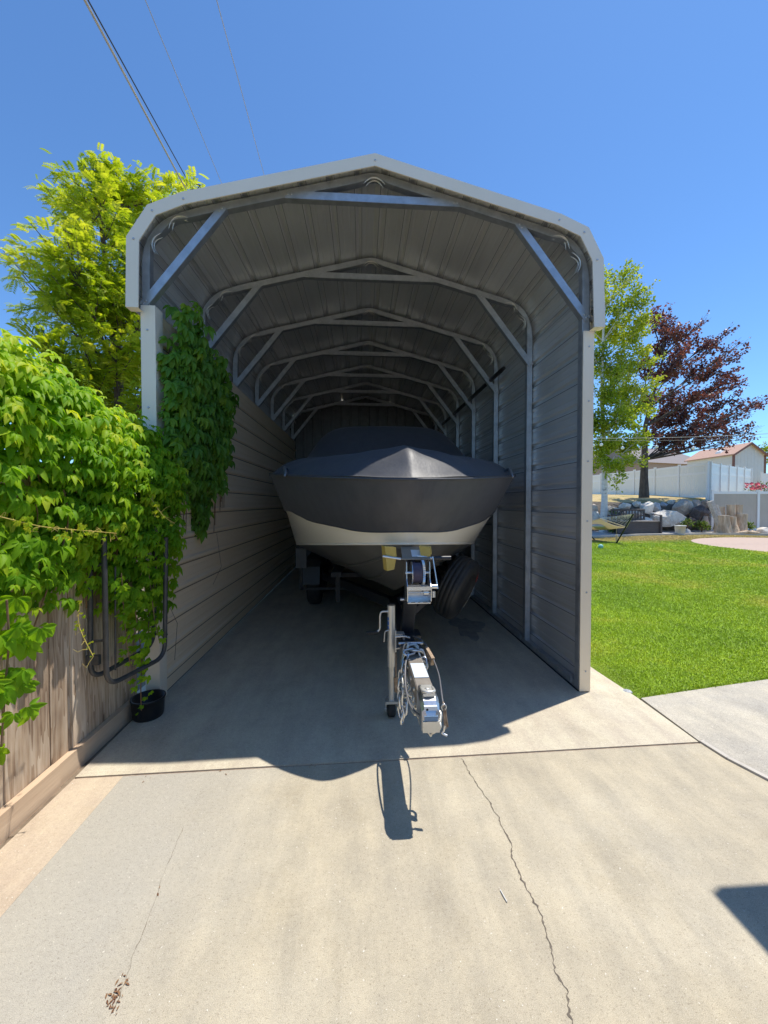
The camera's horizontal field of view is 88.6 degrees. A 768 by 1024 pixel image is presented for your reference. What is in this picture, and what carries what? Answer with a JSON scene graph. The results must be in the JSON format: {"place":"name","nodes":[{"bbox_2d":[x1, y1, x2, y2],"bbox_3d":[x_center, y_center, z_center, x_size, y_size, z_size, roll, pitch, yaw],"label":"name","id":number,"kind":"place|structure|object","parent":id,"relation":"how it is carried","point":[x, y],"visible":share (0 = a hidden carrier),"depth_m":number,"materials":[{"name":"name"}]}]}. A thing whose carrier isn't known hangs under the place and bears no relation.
{"place":"outdoors","nodes":[
{"label":"outdoors","id":0,"kind":"place"},
{"bbox_2d":[0,776,122,916],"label":"driveway strip","id":1,"kind":"object","parent":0,"point":[29,850],"visible":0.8,"depth_m":1.90,"materials":[{"name":"beige concrete"}]},
{"bbox_2d":[0,719,132,848],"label":"curb","id":2,"kind":"object","parent":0,"point":[63,786],"visible":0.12,"depth_m":2.22,"materials":[{"name":"concrete"}]},
{"bbox_2d":[0,466,137,844],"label":"wooden fence","id":3,"kind":"object","parent":2,"relation":"on","point":[84,716],"visible":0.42,"depth_m":2.28,"materials":[{"name":"brown wood"}]},
{"bbox_2d":[0,328,190,764],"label":"creeper","id":4,"kind":"object","parent":3,"relation":"attached to","point":[53,414],"visible":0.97,"depth_m":2.10,"materials":[{"name":"green plant"}]},
{"bbox_2d":[85,536,167,683],"bbox_3d":[-1.732,0.618,2.698,0.170,0.956,0.531,0,1,15],"label":"tube rack","id":5,"kind":"object","parent":3,"relation":"hanging from","point":[96,660],"visible":0.77,"depth_m":2.47,"materials":[{"name":"black metal"}]},
{"bbox_2d":[84,0,185,189],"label":"overhead cable","id":6,"kind":"object","parent":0,"point":[107,42],"visible":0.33,"depth_m":4.66,"materials":[{"name":"grey plastic"}]},
{"bbox_2d":[87,0,192,189],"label":"overhead cable","id":7,"kind":"object","parent":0,"point":[133,82],"visible":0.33,"depth_m":4.64,"materials":[{"name":"black plastic"}]},
{"bbox_2d":[136,589,145,690],"bbox_3d":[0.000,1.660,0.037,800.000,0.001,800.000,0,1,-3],"label":"ground","id":8,"kind":"structure","parent":0,"point":[138,675],"depth_m":4.16,"materials":[{"name":"brown soil"}]},
{"bbox_2d":[0,142,208,560],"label":"ash tree","id":9,"kind":"object","parent":8,"relation":"on","point":[89,302],"visible":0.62,"depth_m":6.27,"materials":[{"name":"green plant"}]},
{"bbox_2d":[592,533,767,537],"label":"curb","id":10,"kind":"structure","parent":8,"relation":"on","point":[665,534],"depth_m":19.44,"materials":[{"name":"concrete"}]},
{"bbox_2d":[145,0,221,183],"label":"overhead cable","id":11,"kind":"object","parent":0,"point":[179,82],"visible":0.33,"depth_m":4.65,"materials":[{"name":"black metal"}]},
{"bbox_2d":[216,0,263,173],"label":"overhead cable","id":12,"kind":"object","parent":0,"point":[238,79],"visible":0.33,"depth_m":4.59,"materials":[{"name":"black metal"}]},
{"bbox_2d":[0,743,767,1023],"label":"driveway","id":13,"kind":"structure","parent":0,"point":[631,883],"depth_m":1.59,"materials":[{"name":"concrete"}]},
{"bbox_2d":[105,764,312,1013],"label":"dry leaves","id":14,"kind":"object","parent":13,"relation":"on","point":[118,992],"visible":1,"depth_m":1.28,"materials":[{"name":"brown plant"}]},
{"bbox_2d":[77,743,698,778],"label":"joint soil","id":15,"kind":"structure","parent":13,"relation":"on","point":[390,760],"depth_m":2.45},
{"bbox_2d":[0,0,767,472],"label":"sky","id":16,"kind":"structure","parent":0,"point":[643,124],"materials":[{"name":"blue"}]},
{"bbox_2d":[75,567,697,778],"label":"carport slab","id":17,"kind":"structure","parent":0,"point":[283,672],"depth_m":3.15,"materials":[{"name":"concrete"}]},
{"bbox_2d":[130,689,165,722],"bbox_3d":[-1.771,1.458,2.956,0.236,0.146,0.236,0,1,-3],"label":"tub","id":18,"kind":"object","parent":17,"relation":"on","point":[154,705],"visible":0.98,"depth_m":2.90,"materials":[{"name":"black plastic"}]},
{"bbox_2d":[125,153,604,694],"bbox_3d":[-0.275,-0.702,6.503,3.752,4.316,6.836,0,1,-3],"label":"carport","id":19,"kind":"object","parent":17,"relation":"on","point":[373,289],"visible":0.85,"depth_m":4.18,"materials":[{"name":"beige paint"}]},
{"bbox_2d":[151,301,238,659],"bbox_3d":[-1.762,-0.297,3.893,0.485,3.038,1.811,0,1,-3],"label":"creeper","id":20,"kind":"object","parent":19,"relation":"hanging from","point":[198,405],"visible":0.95,"depth_m":3.42,"materials":[{"name":"green plant"}]},
{"bbox_2d":[442,366,504,424],"bbox_3d":[1.399,-1.869,6.792,0.060,0.095,3.720,0,1,-3],"label":"pole","id":21,"kind":"object","parent":19,"relation":"on","point":[484,385],"visible":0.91,"depth_m":6.00,"materials":[{"name":"black metal"}]},
{"bbox_2d":[296,545,478,736],"bbox_3d":[0.045,0.832,5.235,2.440,1.305,6.592,0,1,-3],"label":"boat trailer","id":22,"kind":"object","parent":17,"relation":"on","point":[448,585],"visible":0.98,"depth_m":2.91,"materials":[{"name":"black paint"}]},
{"bbox_2d":[273,473,507,589],"bbox_3d":[0.009,0.265,5.582,2.600,1.391,6.070,0,1,-3],"label":"boat","id":23,"kind":"object","parent":22,"relation":"on","point":[360,553],"visible":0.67,"depth_m":3.33,"materials":[{"name":"beige plastic"}]},
{"bbox_2d":[269,426,515,532],"bbox_3d":[0.009,-0.536,5.557,2.660,1.255,6.086,0,1,-3],"label":"boat cover","id":24,"kind":"object","parent":23,"relation":"on","point":[441,483],"visible":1,"depth_m":2.91,"materials":[{"name":"grey fabric"}]},
{"bbox_2d":[592,494,710,530],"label":"terrace","id":25,"kind":"structure","parent":0,"point":[616,501],"depth_m":24.26,"materials":[{"name":"beige soil"}]},
{"bbox_2d":[592,504,597,511],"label":"boulder","id":26,"kind":"object","parent":25,"relation":"on","point":[594,507],"visible":0.45,"depth_m":22.42,"materials":[{"name":"grey stone"}]},
{"bbox_2d":[607,506,619,515],"bbox_3d":[12.866,-0.039,22.217,0.910,0.649,0.694,0,1,-9],"label":"boulder","id":27,"kind":"object","parent":25,"relation":"on","point":[609,508],"visible":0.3,"depth_m":22.10,"materials":[{"name":"grey stone"}]},
{"bbox_2d":[618,503,630,508],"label":"boulder","id":28,"kind":"object","parent":25,"relation":"on","point":[624,506],"visible":0.9,"depth_m":22.52,"materials":[{"name":"grey stone"}]},
{"bbox_2d":[621,511,642,517],"bbox_3d":[13.608,0.162,21.803,0.735,0.565,1.084,-1,1,-23],"label":"boulder","id":29,"kind":"object","parent":25,"relation":"on","point":[628,514],"visible":0.27,"depth_m":21.66,"materials":[{"name":"grey stone"}]},
{"bbox_2d":[632,501,640,506],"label":"boulder","id":30,"kind":"object","parent":25,"relation":"on","point":[636,503],"visible":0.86,"depth_m":22.95,"materials":[{"name":"grey stone"}]},
{"bbox_2d":[593,448,689,474],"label":"brick house","id":31,"kind":"structure","parent":25,"relation":"on","point":[672,461],"depth_m":54.22,"materials":[{"name":"grey"}]},
{"bbox_2d":[640,501,653,513],"bbox_3d":[15.117,-0.231,22.647,0.693,0.763,0.565,0,1,6],"label":"boulder","id":32,"kind":"object","parent":25,"relation":"on","point":[648,506],"visible":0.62,"depth_m":22.41,"materials":[{"name":"white stone"}]},
{"bbox_2d":[592,461,709,499],"bbox_3d":[19.981,-2.065,31.414,0.150,2.745,13.651,0,1,-3],"label":"vinyl fence","id":33,"kind":"object","parent":25,"relation":"on","point":[690,481],"visible":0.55,"depth_m":27.75,"materials":[{"name":"white plastic"}]},
{"bbox_2d":[653,502,660,511],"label":"boulder","id":34,"kind":"object","parent":25,"relation":"on","point":[657,507],"visible":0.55,"depth_m":22.57,"materials":[{"name":"grey stone"}]},
{"bbox_2d":[650,510,685,526],"bbox_3d":[15.606,0.347,21.778,1.749,0.951,1.273,0,1,-19],"label":"boulder","id":35,"kind":"object","parent":25,"relation":"on","point":[670,518],"visible":0.63,"depth_m":21.20,"materials":[{"name":"grey stone"}]},
{"bbox_2d":[672,499,693,515],"bbox_3d":[17.089,-0.182,22.589,1.254,1.178,1.070,0,1,-19],"label":"boulder","id":36,"kind":"object","parent":25,"relation":"on","point":[684,507],"visible":0.82,"depth_m":22.23,"materials":[{"name":"grey stone"}]},
{"bbox_2d":[692,500,700,506],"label":"boulder","id":37,"kind":"object","parent":25,"relation":"on","point":[696,503],"visible":0.68,"depth_m":22.93,"materials":[{"name":"grey stone"}]},
{"bbox_2d":[632,302,767,497],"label":"maple tree","id":38,"kind":"object","parent":25,"relation":"on","point":[674,336],"visible":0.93,"depth_m":23.77,"materials":[{"name":"purple plant"}]},
{"bbox_2d":[689,504,710,521],"bbox_3d":[17.543,0.155,21.938,0.816,1.163,0.809,0,1,-9],"label":"boulder","id":39,"kind":"object","parent":25,"relation":"on","point":[699,512],"visible":0.78,"depth_m":21.71,"materials":[{"name":"grey stone"}]},
{"bbox_2d":[701,500,708,507],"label":"boulder","id":40,"kind":"object","parent":25,"relation":"on","point":[704,503],"visible":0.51,"depth_m":23.03,"materials":[{"name":"grey stone"}]},
{"bbox_2d":[684,442,767,490],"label":"shed","id":41,"kind":"structure","parent":25,"relation":"on","point":[749,455],"depth_m":35.38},
{"bbox_2d":[709,462,752,499],"bbox_3d":[24.276,-1.981,27.380,9.578,2.655,0.150,-1,2,-36],"label":"vinyl fence","id":42,"kind":"object","parent":25,"relation":"on","point":[726,478],"visible":0.68,"depth_m":26.74,"materials":[{"name":"white plastic"}]},
{"bbox_2d":[744,481,767,490],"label":"flower bush","id":43,"kind":"object","parent":25,"relation":"on","point":[756,487],"visible":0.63,"depth_m":23.80,"materials":[{"name":"pink plant"}]},
{"bbox_2d":[758,441,767,464],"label":"tree","id":44,"kind":"object","parent":25,"relation":"on","point":[765,448],"visible":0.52,"depth_m":50.66,"materials":[{"name":"green plant"}]},
{"bbox_2d":[760,472,767,490],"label":"vinyl fence","id":45,"kind":"object","parent":25,"relation":"on","point":[764,478],"visible":0.57,"depth_m":32.81,"materials":[{"name":"white plastic"}]},
{"bbox_2d":[590,534,767,699],"bbox_3d":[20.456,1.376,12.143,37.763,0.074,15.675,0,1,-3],"label":"lawn","id":46,"kind":"structure","parent":0,"point":[604,673],"depth_m":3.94,"materials":[{"name":"plant"}]},
{"bbox_2d":[592,513,633,543],"bbox_3d":[8.924,0.623,16.410,1.099,1.244,3.525,-1,1,-24],"label":"hammock","id":47,"kind":"object","parent":46,"relation":"on","point":[599,524],"visible":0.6,"depth_m":15.78,"materials":[{"name":"beige fabric"}]},
{"bbox_2d":[592,530,755,534],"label":"gravel","id":48,"kind":"structure","parent":46,"relation":"on","point":[663,531],"depth_m":20.96,"materials":[{"name":"grey gravel"}]},
{"bbox_2d":[592,511,599,519],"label":"boulder","id":49,"kind":"object","parent":48,"relation":"on","point":[595,515],"visible":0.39,"depth_m":21.31,"materials":[{"name":"grey stone"}]},
{"bbox_2d":[593,258,667,532],"bbox_3d":[12.076,-6.278,20.749,6.110,15.055,4.472,-1,2,-34],"label":"aspen tree","id":50,"kind":"object","parent":48,"relation":"on","point":[611,373],"visible":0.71,"depth_m":20.34,"materials":[{"name":"green plant"}]},
{"bbox_2d":[610,509,661,533],"bbox_3d":[12.930,0.470,20.204,2.189,1.250,0.754,0,1,2],"label":"storage bench","id":51,"kind":"object","parent":48,"relation":"on","point":[638,525],"visible":0.89,"depth_m":19.93,"materials":[{"name":"brown plastic"}]},
{"bbox_2d":[674,525,686,534],"bbox_3d":[14.682,0.896,19.501,0.500,0.470,0.500,0,1,-3],"label":"bucket","id":52,"kind":"object","parent":48,"relation":"on","point":[680,529],"visible":0.98,"depth_m":19.34,"materials":[{"name":"grey plastic"}]},
{"bbox_2d":[680,517,694,527],"bbox_3d":[15.857,0.556,20.559,0.689,0.547,0.622,0,1,-20],"label":"shrub","id":53,"kind":"object","parent":48,"relation":"on","point":[687,520],"visible":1,"depth_m":20.52,"materials":[{"name":"green plant"}]},
{"bbox_2d":[688,517,698,528],"bbox_3d":[16.757,0.610,21.431,0.666,0.651,0.529,-1,1,-28],"label":"boulder","id":54,"kind":"object","parent":48,"relation":"on","point":[693,520],"visible":0.59,"depth_m":21.27,"materials":[{"name":"grey stone"}]},
{"bbox_2d":[692,520,711,531],"bbox_3d":[17.000,0.757,21.036,0.809,0.674,0.813,0,1,-18],"label":"shrub","id":55,"kind":"object","parent":48,"relation":"on","point":[703,523],"visible":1,"depth_m":20.94,"materials":[{"name":"green plant"}]},
{"bbox_2d":[701,516,709,524],"bbox_3d":[17.713,0.531,21.713,0.440,0.756,0.467,0,1,19],"label":"boulder","id":56,"kind":"object","parent":48,"relation":"on","point":[705,518],"visible":0.37,"depth_m":21.56,"materials":[{"name":"grey stone"}]},
{"bbox_2d":[707,500,747,534],"bbox_3d":[18.042,0.266,20.514,2.721,1.747,1.471,-1,2,-39],"label":"tree stump","id":57,"kind":"object","parent":48,"relation":"on","point":[734,519],"visible":0.89,"depth_m":19.99,"materials":[{"name":"grey wood"}]},
{"bbox_2d":[709,490,767,529],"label":"vinyl fence","id":58,"kind":"object","parent":48,"relation":"on","point":[755,505],"visible":0.52,"depth_m":22.09,"materials":[{"name":"white plastic"}]},
{"bbox_2d":[737,530,759,533],"bbox_3d":[18.299,1.017,19.701,1.414,0.219,0.305,0,1,-3],"label":"driftwood","id":59,"kind":"object","parent":48,"relation":"on","point":[751,532],"visible":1,"depth_m":19.59,"materials":[{"name":"beige wood"}]},
{"bbox_2d":[747,521,755,530],"bbox_3d":[19.495,0.789,21.029,0.756,0.683,0.982,0,1,-3],"label":"shrub","id":60,"kind":"object","parent":48,"relation":"on","point":[750,526],"visible":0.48,"depth_m":20.89,"materials":[{"name":"green plant"}]},
{"bbox_2d":[756,527,767,532],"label":"boulder","id":61,"kind":"object","parent":48,"relation":"on","point":[762,529],"visible":0.83,"depth_m":20.30,"materials":[{"name":"white stone"}]},
{"bbox_2d":[593,433,767,449],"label":"string lights","id":62,"kind":"object","parent":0,"point":[656,446],"visible":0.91,"depth_m":15.61,"materials":[{"name":"grey"}]},
{"bbox_2d":[641,679,767,775],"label":"patio","id":63,"kind":"structure","parent":0,"point":[731,720],"depth_m":2.94,"materials":[{"name":"concrete"}]},
{"bbox_2d":[700,740,767,780],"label":"patio edge","id":64,"kind":"object","parent":63,"relation":"on","point":[734,761],"visible":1,"depth_m":2.42,"materials":[{"name":"concrete"}]},
{"bbox_2d":[691,537,767,552],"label":"paver circle","id":65,"kind":"object","parent":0,"point":[753,544],"visible":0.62,"depth_m":15.85,"materials":[{"name":"beige concrete"}]}
]}

